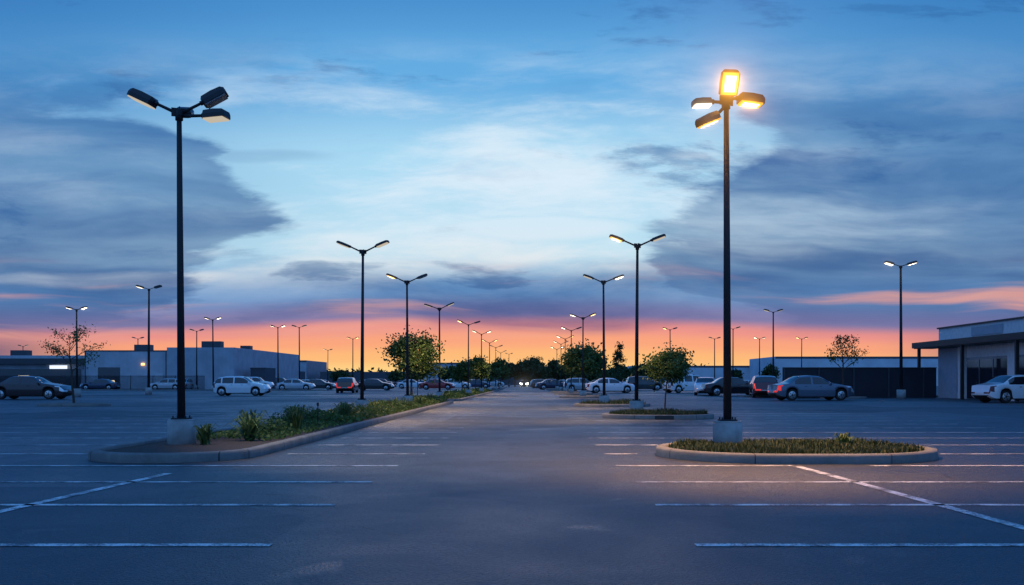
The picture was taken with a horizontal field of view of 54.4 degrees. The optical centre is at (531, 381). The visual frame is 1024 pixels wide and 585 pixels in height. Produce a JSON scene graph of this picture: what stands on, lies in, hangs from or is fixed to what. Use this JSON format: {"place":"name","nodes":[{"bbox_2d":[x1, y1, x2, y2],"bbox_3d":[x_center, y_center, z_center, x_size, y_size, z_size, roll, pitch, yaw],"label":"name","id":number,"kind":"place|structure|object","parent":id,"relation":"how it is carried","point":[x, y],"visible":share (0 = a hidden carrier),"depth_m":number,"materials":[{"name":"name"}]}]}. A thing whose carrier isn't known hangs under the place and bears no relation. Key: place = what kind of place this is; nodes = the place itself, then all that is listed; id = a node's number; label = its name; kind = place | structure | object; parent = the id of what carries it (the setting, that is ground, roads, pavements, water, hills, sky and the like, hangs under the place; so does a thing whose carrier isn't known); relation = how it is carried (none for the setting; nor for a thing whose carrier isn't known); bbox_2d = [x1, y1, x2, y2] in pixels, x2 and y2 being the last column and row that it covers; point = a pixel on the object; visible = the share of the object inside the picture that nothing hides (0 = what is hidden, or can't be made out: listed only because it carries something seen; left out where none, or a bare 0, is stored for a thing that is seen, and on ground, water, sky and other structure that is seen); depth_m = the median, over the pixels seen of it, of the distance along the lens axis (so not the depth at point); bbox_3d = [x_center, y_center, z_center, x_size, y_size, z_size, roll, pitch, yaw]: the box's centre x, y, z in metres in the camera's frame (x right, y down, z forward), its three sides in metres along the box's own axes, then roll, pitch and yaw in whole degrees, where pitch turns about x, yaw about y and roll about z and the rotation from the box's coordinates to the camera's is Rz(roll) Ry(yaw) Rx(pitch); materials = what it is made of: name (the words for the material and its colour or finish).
{"place":"outdoors","nodes":[
{"label":"outdoors","id":0,"kind":"place"},
{"bbox_2d":[36,403,110,406],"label":"island","id":1,"kind":"structure","parent":0,"point":[70,404],"depth_m":44.09,"materials":[{"name":"concrete"}]},
{"bbox_2d":[0,384,1023,584],"bbox_3d":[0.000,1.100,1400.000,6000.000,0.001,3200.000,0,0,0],"label":"ground","id":2,"kind":"structure","parent":0,"point":[526,485],"depth_m":9.29,"materials":[{"name":"grey asphalt"}]},
{"bbox_2d":[0,376,71,398],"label":"black sedan car","id":3,"kind":"object","parent":2,"relation":"on","point":[15,387],"visible":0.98,"depth_m":61.63,"materials":[{"name":"black paint"}]},
{"bbox_2d":[39,323,110,402],"bbox_3d":[-21.157,-0.842,46.188,3.158,3.891,2.582,0,0,-28],"label":"sparse tree","id":4,"kind":"object","parent":2,"relation":"on","point":[76,340],"visible":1,"depth_m":46.30,"materials":[{"name":"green plant"}]},
{"bbox_2d":[65,306,87,396],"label":"pole","id":5,"kind":"object","parent":2,"relation":"on","point":[77,392],"visible":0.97,"depth_m":71.82,"materials":[{"name":"grey metal"}]},
{"bbox_2d":[80,379,120,388],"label":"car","id":6,"kind":"object","parent":2,"relation":"on","point":[102,384],"visible":0.98,"depth_m":128.38,"materials":[{"name":"blue paint"}]},
{"bbox_2d":[0,375,204,388],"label":"chain fence","id":7,"kind":"object","parent":2,"relation":"on","point":[132,380],"visible":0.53,"depth_m":134.00,"materials":[{"name":"grey metal"}]},
{"bbox_2d":[136,285,161,394],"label":"pole","id":8,"kind":"object","parent":2,"relation":"on","point":[148,390],"visible":1,"depth_m":84.50,"materials":[{"name":"grey metal"}]},
{"bbox_2d":[0,341,298,388],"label":"warehouse","id":9,"kind":"structure","parent":2,"relation":"on","point":[228,361],"depth_m":146.00,"materials":[{"name":"grey"}]},
{"bbox_2d":[150,378,176,388],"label":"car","id":10,"kind":"object","parent":2,"relation":"on","point":[168,383],"visible":0.69,"depth_m":129.91,"materials":[{"name":"grey paint"}]},
{"bbox_2d":[127,86,230,444],"bbox_3d":[-5.717,-1.841,16.385,1.680,5.883,1.006,0,0,0],"label":"pole","id":11,"kind":"object","parent":2,"relation":"on","point":[181,430],"visible":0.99,"depth_m":16.11,"materials":[{"name":"grey metal"}]},
{"bbox_2d":[189,329,203,387],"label":"street light","id":12,"kind":"object","parent":2,"relation":"on","point":[196,353],"visible":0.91,"depth_m":143.69,"materials":[{"name":"grey metal"}]},
{"bbox_2d":[81,389,332,390],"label":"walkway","id":13,"kind":"structure","parent":2,"relation":"on","point":[195,390],"depth_m":122.50,"materials":[{"name":"concrete"}]},
{"bbox_2d":[204,317,221,390],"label":"pole","id":14,"kind":"object","parent":2,"relation":"on","point":[212,352],"visible":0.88,"depth_m":119.72,"materials":[{"name":"grey metal"}]},
{"bbox_2d":[213,376,270,395],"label":"white hatchback car","id":15,"kind":"object","parent":2,"relation":"on","point":[226,385],"visible":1,"depth_m":76.86,"materials":[{"name":"white paint"}]},
{"bbox_2d":[248,377,273,387],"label":"car","id":16,"kind":"object","parent":2,"relation":"on","point":[262,381],"visible":0.34,"depth_m":136.13,"materials":[{"name":"white paint"}]},
{"bbox_2d":[250,368,275,388],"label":"door","id":17,"kind":"structure","parent":2,"relation":"on","point":[267,374],"depth_m":149.72,"materials":[{"name":"grey metal"}]},
{"bbox_2d":[88,400,452,462],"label":"island","id":18,"kind":"structure","parent":2,"relation":"on","point":[161,450],"depth_m":15.27,"materials":[{"name":"concrete"}]},
{"bbox_2d":[192,423,216,444],"bbox_3d":[-5.252,0.840,15.928,0.520,0.340,0.530,0,0,0],"label":"grass tuft","id":19,"kind":"object","parent":18,"relation":"on","point":[205,431],"visible":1,"depth_m":15.97,"materials":[{"name":"green plant"}]},
{"bbox_2d":[221,415,271,440],"bbox_3d":[-4.844,0.788,17.008,0.846,0.444,1.003,0,0,-43],"label":"grass tuft","id":20,"kind":"object","parent":18,"relation":"on","point":[249,427],"visible":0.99,"depth_m":16.94,"materials":[{"name":"green plant"}]},
{"bbox_2d":[237,409,269,427],"bbox_3d":[-5.043,0.754,17.954,0.775,0.513,0.733,0,0,0],"label":"grass tuft","id":21,"kind":"object","parent":18,"relation":"on","point":[251,414],"visible":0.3,"depth_m":17.93,"materials":[{"name":"green plant"}]},
{"bbox_2d":[196,419,347,440],"bbox_3d":[-5.196,0.928,20.401,1.674,0.206,7.256,0,0,0],"label":"groundcover","id":22,"kind":"object","parent":18,"relation":"on","point":[307,424],"visible":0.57,"depth_m":18.78,"materials":[{"name":"green plant"}]},
{"bbox_2d":[258,418,293,432],"bbox_3d":[-5.054,0.857,19.313,0.856,0.325,0.853,0,0,0],"label":"shrub","id":23,"kind":"object","parent":18,"relation":"on","point":[278,426],"visible":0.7,"depth_m":19.22,"materials":[{"name":"green plant"}]},
{"bbox_2d":[266,410,291,425],"bbox_3d":[-5.369,0.817,21.475,0.655,0.400,0.646,0,0,24],"label":"shrub","id":24,"kind":"object","parent":18,"relation":"on","point":[285,418],"visible":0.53,"depth_m":21.38,"materials":[{"name":"green plant"}]},
{"bbox_2d":[283,405,312,429],"bbox_3d":[-4.804,0.732,20.370,0.790,0.557,0.760,0,0,0],"label":"grass tuft","id":25,"kind":"object","parent":18,"relation":"on","point":[296,417],"visible":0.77,"depth_m":20.26,"materials":[{"name":"green plant"}]},
{"bbox_2d":[300,405,323,420],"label":"shrub","id":26,"kind":"object","parent":18,"relation":"on","point":[309,417],"visible":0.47,"depth_m":23.85,"materials":[{"name":"green plant"}]},
{"bbox_2d":[334,403,354,415],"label":"shrub","id":27,"kind":"object","parent":18,"relation":"on","point":[343,409],"visible":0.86,"depth_m":25.24,"materials":[{"name":"green plant"}]},
{"bbox_2d":[361,403,379,413],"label":"shrub","id":28,"kind":"object","parent":18,"relation":"on","point":[374,407],"visible":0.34,"depth_m":29.61,"materials":[{"name":"green plant"}]},
{"bbox_2d":[300,395,446,422],"bbox_3d":[-5.227,0.831,37.597,1.876,0.449,27.274,0,0,0],"label":"groundcover","id":29,"kind":"object","parent":18,"relation":"on","point":[362,413],"visible":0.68,"depth_m":27.89,"materials":[{"name":"green plant"}]},
{"bbox_2d":[270,325,285,388],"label":"pole","id":30,"kind":"object","parent":2,"relation":"on","point":[277,354],"visible":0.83,"depth_m":130.68,"materials":[{"name":"grey metal"}]},
{"bbox_2d":[275,379,315,389],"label":"grey car","id":31,"kind":"object","parent":2,"relation":"on","point":[293,384],"visible":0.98,"depth_m":124.13,"materials":[{"name":"grey paint"}]},
{"bbox_2d":[300,360,326,379],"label":"building","id":32,"kind":"structure","parent":2,"relation":"on","point":[312,369],"depth_m":308.42,"materials":[{"name":"grey"}]},
{"bbox_2d":[307,379,335,388],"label":"dark car","id":33,"kind":"object","parent":2,"relation":"on","point":[319,383],"visible":0.69,"depth_m":136.07,"materials":[{"name":"grey paint"}]},
{"bbox_2d":[328,369,351,381],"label":"tree","id":34,"kind":"object","parent":2,"relation":"on","point":[338,374],"visible":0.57,"depth_m":204.55,"materials":[{"name":"green plant"}]},
{"bbox_2d":[336,377,358,392],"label":"orange car","id":35,"kind":"object","parent":2,"relation":"on","point":[347,384],"visible":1,"depth_m":97.23,"materials":[{"name":"brown paint"}]},
{"bbox_2d":[320,372,405,382],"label":"building","id":36,"kind":"structure","parent":2,"relation":"on","point":[368,375],"depth_m":300.00,"materials":[{"name":"grey"}]},
{"bbox_2d":[336,240,389,406],"bbox_3d":[-5.660,-1.816,33.395,1.797,5.832,0.446,0,0,7],"label":"pole","id":37,"kind":"object","parent":2,"relation":"on","point":[361,400],"visible":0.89,"depth_m":33.34,"materials":[{"name":"grey metal"}]},
{"bbox_2d":[358,379,394,389],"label":"dark car","id":38,"kind":"object","parent":2,"relation":"on","point":[373,384],"visible":0.79,"depth_m":124.13,"materials":[{"name":"black paint"}]},
{"bbox_2d":[386,371,404,381],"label":"tree","id":39,"kind":"object","parent":2,"relation":"on","point":[391,376],"visible":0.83,"depth_m":220.39,"materials":[{"name":"green plant"}]},
{"bbox_2d":[386,273,426,400],"bbox_3d":[-5.424,-1.799,43.300,1.800,5.798,0.450,0,0,0],"label":"pole","id":40,"kind":"object","parent":2,"relation":"on","point":[407,395],"visible":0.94,"depth_m":43.23,"materials":[{"name":"grey metal"}]},
{"bbox_2d":[396,379,420,388],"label":"car","id":41,"kind":"object","parent":2,"relation":"on","point":[402,384],"visible":0.66,"depth_m":158.85,"materials":[{"name":"white paint"}]},
{"bbox_2d":[375,325,446,396],"bbox_3d":[-5.445,-0.771,46.269,3.247,3.747,3.714,0,0,-24],"label":"tree","id":42,"kind":"object","parent":2,"relation":"on","point":[424,357],"visible":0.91,"depth_m":45.90,"materials":[{"name":"green plant"}]},
{"bbox_2d":[419,379,454,389],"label":"red car","id":43,"kind":"object","parent":2,"relation":"on","point":[428,385],"visible":0.94,"depth_m":136.03,"materials":[{"name":"red paint"}]},
{"bbox_2d":[424,302,453,396],"bbox_3d":[-5.499,-1.810,59.102,1.812,5.820,0.454,0,0,0],"label":"pole","id":44,"kind":"object","parent":2,"relation":"on","point":[438,393],"visible":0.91,"depth_m":59.04,"materials":[{"name":"grey metal"}]},
{"bbox_2d":[433,364,452,380],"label":"tree","id":45,"kind":"object","parent":2,"relation":"on","point":[447,375],"visible":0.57,"depth_m":204.43,"materials":[{"name":"green plant"}]},
{"bbox_2d":[424,363,462,381],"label":"building","id":46,"kind":"structure","parent":2,"relation":"on","point":[447,364],"depth_m":320.00,"materials":[{"name":"grey"}]},
{"bbox_2d":[444,379,470,388],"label":"white car","id":47,"kind":"object","parent":2,"relation":"on","point":[459,385],"visible":0.56,"depth_m":150.49,"materials":[{"name":"white paint"}]},
{"bbox_2d":[446,357,474,388],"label":"tree","id":48,"kind":"object","parent":2,"relation":"on","point":[459,371],"visible":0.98,"depth_m":84.23,"materials":[{"name":"green plant"}]},
{"bbox_2d":[432,387,491,398],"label":"groundcover","id":49,"kind":"object","parent":2,"relation":"on","point":[456,394],"visible":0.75,"depth_m":66.76,"materials":[{"name":"green plant"}]},
{"bbox_2d":[457,319,479,392],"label":"pole","id":50,"kind":"object","parent":2,"relation":"on","point":[468,391],"visible":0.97,"depth_m":76.66,"materials":[{"name":"grey metal"}]},
{"bbox_2d":[447,388,504,400],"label":"curb","id":51,"kind":"structure","parent":2,"relation":"on","point":[477,395],"depth_m":72.66,"materials":[{"name":"concrete"}]},
{"bbox_2d":[466,379,490,387],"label":"dark car","id":52,"kind":"object","parent":2,"relation":"on","point":[478,384],"visible":0.61,"depth_m":168.25,"materials":[{"name":"blue paint"}]},
{"bbox_2d":[464,354,493,388],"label":"tree","id":53,"kind":"object","parent":2,"relation":"on","point":[475,362],"visible":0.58,"depth_m":95.49,"materials":[{"name":"green plant"}]},
{"bbox_2d":[472,330,490,390],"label":"pole","id":54,"kind":"object","parent":2,"relation":"on","point":[481,389],"visible":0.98,"depth_m":92.92,"materials":[{"name":"grey metal"}]},
{"bbox_2d":[482,378,504,386],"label":"white car","id":55,"kind":"object","parent":2,"relation":"on","point":[493,383],"visible":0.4,"depth_m":190.77,"materials":[{"name":"grey paint"}]},
{"bbox_2d":[473,370,523,384],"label":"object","id":56,"kind":"object","parent":2,"relation":"on","point":[511,382],"visible":0.07,"depth_m":340.00,"materials":[{"name":"grey"}]},
{"bbox_2d":[490,357,513,388],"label":"tree","id":57,"kind":"object","parent":2,"relation":"on","point":[502,367],"visible":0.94,"depth_m":124.44,"materials":[{"name":"green plant"}]},
{"bbox_2d":[505,362,517,386],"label":"tree","id":58,"kind":"object","parent":2,"relation":"on","point":[509,367],"visible":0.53,"depth_m":220.57,"materials":[{"name":"green plant"}]},
{"bbox_2d":[0,390,1023,545],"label":"stall lines","id":59,"kind":"object","parent":2,"relation":"on","point":[947,506],"visible":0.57,"depth_m":9.76,"materials":[{"name":"paint"}]},
{"bbox_2d":[510,363,521,386],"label":"tree","id":60,"kind":"object","parent":2,"relation":"on","point":[516,373],"visible":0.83,"depth_m":220.43,"materials":[{"name":"green plant"}]},
{"bbox_2d":[514,356,536,386],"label":"tree","id":61,"kind":"object","parent":2,"relation":"on","point":[526,367],"visible":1,"depth_m":220.24,"materials":[{"name":"green plant"}]},
{"bbox_2d":[519,355,543,379],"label":"tree","id":62,"kind":"object","parent":2,"relation":"on","point":[536,360],"visible":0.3,"depth_m":238.78,"materials":[{"name":"green plant"}]},
{"bbox_2d":[530,379,544,387],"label":"dark car","id":63,"kind":"object","parent":2,"relation":"on","point":[533,383],"visible":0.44,"depth_m":168.13,"materials":[{"name":"grey paint"}]},
{"bbox_2d":[534,361,546,378],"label":"tree","id":64,"kind":"object","parent":2,"relation":"on","point":[541,375],"visible":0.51,"depth_m":239.12,"materials":[{"name":"green plant"}]},
{"bbox_2d":[537,358,561,379],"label":"tree","id":65,"kind":"object","parent":2,"relation":"on","point":[551,367],"visible":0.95,"depth_m":204.59,"materials":[{"name":"green plant"}]},
{"bbox_2d":[535,379,563,389],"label":"navy car","id":66,"kind":"object","parent":2,"relation":"on","point":[547,383],"visible":0.75,"depth_m":136.01,"materials":[{"name":"blue paint"}]},
{"bbox_2d":[554,363,567,379],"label":"tree","id":67,"kind":"object","parent":2,"relation":"on","point":[561,374],"visible":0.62,"depth_m":204.43,"materials":[{"name":"green plant"}]},
{"bbox_2d":[561,327,581,392],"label":"pole","id":68,"kind":"object","parent":2,"relation":"on","point":[571,390],"visible":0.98,"depth_m":85.93,"materials":[{"name":"grey metal"}]},
{"bbox_2d":[563,378,591,389],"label":"silver hatchback car","id":69,"kind":"object","parent":2,"relation":"on","point":[576,383],"visible":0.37,"depth_m":114.09,"materials":[{"name":"grey paint"}]},
{"bbox_2d":[570,313,595,395],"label":"pole","id":70,"kind":"object","parent":2,"relation":"on","point":[582,392],"visible":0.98,"depth_m":68.25,"materials":[{"name":"grey metal"}]},
{"bbox_2d":[557,338,614,390],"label":"tree","id":71,"kind":"object","parent":2,"relation":"on","point":[593,361],"visible":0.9,"depth_m":74.84,"materials":[{"name":"green plant"}]},
{"bbox_2d":[586,370,610,381],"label":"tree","id":72,"kind":"object","parent":2,"relation":"on","point":[600,376],"visible":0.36,"depth_m":317.46,"materials":[{"name":"green plant"}]},
{"bbox_2d":[586,378,634,392],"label":"white sedan car","id":73,"kind":"object","parent":2,"relation":"on","point":[611,384],"visible":0.91,"depth_m":95.00,"materials":[{"name":"white paint"}]},
{"bbox_2d":[605,365,629,381],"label":"tree","id":74,"kind":"object","parent":2,"relation":"on","point":[608,369],"visible":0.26,"depth_m":318.71,"materials":[{"name":"green plant"}]},
{"bbox_2d":[608,341,629,381],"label":"conifer tree","id":75,"kind":"object","parent":2,"relation":"on","point":[618,354],"visible":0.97,"depth_m":110.60,"materials":[{"name":"green plant"}]},
{"bbox_2d":[627,362,650,376],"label":"tree","id":76,"kind":"object","parent":2,"relation":"on","point":[642,372],"visible":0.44,"depth_m":179.10,"materials":[{"name":"green plant"}]},
{"bbox_2d":[626,376,661,389],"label":"dark car","id":77,"kind":"object","parent":2,"relation":"on","point":[643,384],"visible":0.57,"depth_m":124.13,"materials":[{"name":"grey paint"}]},
{"bbox_2d":[662,374,699,392],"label":"car","id":78,"kind":"object","parent":2,"relation":"on","point":[679,389],"visible":0.36,"depth_m":96.00,"materials":[{"name":"white paint"}]},
{"bbox_2d":[692,377,714,394],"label":"white car","id":79,"kind":"object","parent":2,"relation":"on","point":[699,382],"visible":0.52,"depth_m":81.20,"materials":[{"name":"white paint"}]},
{"bbox_2d":[685,366,749,379],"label":"building","id":80,"kind":"structure","parent":2,"relation":"on","point":[704,371],"depth_m":280.00,"materials":[{"name":"grey concrete"}]},
{"bbox_2d":[701,377,748,395],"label":"black sedan car","id":81,"kind":"object","parent":2,"relation":"on","point":[738,386],"visible":0.59,"depth_m":76.84,"materials":[{"name":"black paint"}]},
{"bbox_2d":[691,69,764,442],"bbox_3d":[3.052,-1.849,15.438,1.142,5.898,0.494,0,0,0],"label":"street light","id":82,"kind":"object","parent":2,"relation":"on","point":[727,427],"visible":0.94,"depth_m":15.41,"materials":[{"name":"grey metal"}]},
{"bbox_2d":[731,326,739,376],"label":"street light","id":83,"kind":"object","parent":2,"relation":"on","point":[733,352],"visible":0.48,"depth_m":143.70,"materials":[{"name":"grey metal"}]},
{"bbox_2d":[731,368,743,379],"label":"tree","id":84,"kind":"object","parent":2,"relation":"on","point":[738,373],"visible":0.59,"depth_m":260.42,"materials":[{"name":"green plant"}]},
{"bbox_2d":[748,376,777,397],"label":"car","id":85,"kind":"object","parent":2,"relation":"on","point":[758,385],"visible":0.7,"depth_m":68.26,"materials":[{"name":"red paint"}]},
{"bbox_2d":[758,363,781,380],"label":"tree","id":86,"kind":"object","parent":2,"relation":"on","point":[767,371],"visible":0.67,"depth_m":238.81,"materials":[{"name":"green plant"}]},
{"bbox_2d":[764,309,782,375],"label":"pole","id":87,"kind":"object","parent":2,"relation":"on","point":[767,310],"visible":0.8,"depth_m":110.56,"materials":[{"name":"grey metal"}]},
{"bbox_2d":[767,375,853,400],"bbox_3d":[16.433,0.365,58.682,4.850,1.470,2.110,0,0,-8],"label":"car","id":88,"kind":"object","parent":2,"relation":"on","point":[792,388],"visible":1,"depth_m":57.85,"materials":[{"name":"blue paint"}]},
{"bbox_2d":[749,356,937,385],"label":"building","id":89,"kind":"structure","parent":2,"relation":"on","point":[780,362],"depth_m":250.00,"materials":[{"name":"grey"}]},
{"bbox_2d":[824,334,869,384],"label":"sparse tree","id":90,"kind":"object","parent":2,"relation":"on","point":[852,352],"visible":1,"depth_m":65.20,"materials":[{"name":"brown plant"}]},
{"bbox_2d":[782,367,936,397],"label":"panel fence","id":91,"kind":"object","parent":2,"relation":"on","point":[882,382],"visible":0.72,"depth_m":68.66,"materials":[{"name":"grey metal"}]},
{"bbox_2d":[884,261,916,398],"bbox_3d":[23.150,-3.244,62.509,2.022,8.687,0.560,0,0,0],"label":"pole","id":92,"kind":"object","parent":2,"relation":"on","point":[900,393],"visible":0.97,"depth_m":62.43,"materials":[{"name":"grey metal"}]},
{"bbox_2d":[971,375,1023,402],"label":"white car","id":93,"kind":"object","parent":2,"relation":"on","point":[1005,388],"visible":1,"depth_m":51.27,"materials":[{"name":"white paint"}]},
{"bbox_2d":[0,0,1023,371],"label":"sky","id":94,"kind":"structure","parent":0,"point":[497,148],"materials":[{"name":"blue"}]},
{"bbox_2d":[559,395,598,397],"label":"curb","id":95,"kind":"structure","parent":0,"point":[586,396],"depth_m":67.17,"materials":[{"name":"concrete"}]},
{"bbox_2d":[574,403,649,406],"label":"curb","id":96,"kind":"structure","parent":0,"point":[606,405],"depth_m":43.13,"materials":[{"name":"concrete"}]},
{"bbox_2d":[583,274,623,403],"bbox_3d":[3.172,-1.826,44.000,1.822,5.852,0.450,0,0,0],"label":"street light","id":97,"kind":"object","parent":96,"relation":"on","point":[604,397],"visible":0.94,"depth_m":43.96,"materials":[{"name":"grey metal"}]},
{"bbox_2d":[579,398,645,403],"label":"turf","id":98,"kind":"structure","parent":96,"relation":"on","point":[621,401],"depth_m":43.86,"materials":[{"name":"green plant"}]},
{"bbox_2d":[602,413,713,419],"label":"curb","id":99,"kind":"structure","parent":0,"point":[660,417],"depth_m":29.06,"materials":[{"name":"concrete"}]},
{"bbox_2d":[609,234,665,409],"bbox_3d":[3.381,-1.806,31.900,1.820,5.811,0.450,0,0,0],"label":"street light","id":100,"kind":"object","parent":99,"relation":"on","point":[635,402],"visible":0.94,"depth_m":31.85,"materials":[{"name":"grey metal"}]},
{"bbox_2d":[609,407,707,414],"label":"turf","id":101,"kind":"structure","parent":99,"relation":"on","point":[631,411],"depth_m":29.85,"materials":[{"name":"green plant"}]},
{"bbox_2d":[631,341,698,410],"bbox_3d":[4.153,-0.081,31.212,2.080,2.362,2.647,0,0,0],"label":"sapling","id":102,"kind":"object","parent":99,"relation":"on","point":[667,366],"visible":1,"depth_m":30.93,"materials":[{"name":"green plant"}]},
{"bbox_2d":[656,440,937,463],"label":"curb","id":103,"kind":"structure","parent":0,"point":[926,454],"depth_m":13.37,"materials":[{"name":"concrete"}]},
{"bbox_2d":[668,436,924,453],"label":"turf","id":104,"kind":"structure","parent":103,"relation":"on","point":[797,445],"depth_m":14.34,"materials":[{"name":"green plant"}]},
{"bbox_2d":[833,432,857,443],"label":"plant","id":105,"kind":"object","parent":104,"relation":"on","point":[844,438],"visible":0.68,"depth_m":15.04,"materials":[{"name":"green plant"}]},
{"bbox_2d":[912,316,1023,401],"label":"retail building","id":106,"kind":"structure","parent":0,"point":[970,355],"depth_m":62.03,"materials":[{"name":"paint"}]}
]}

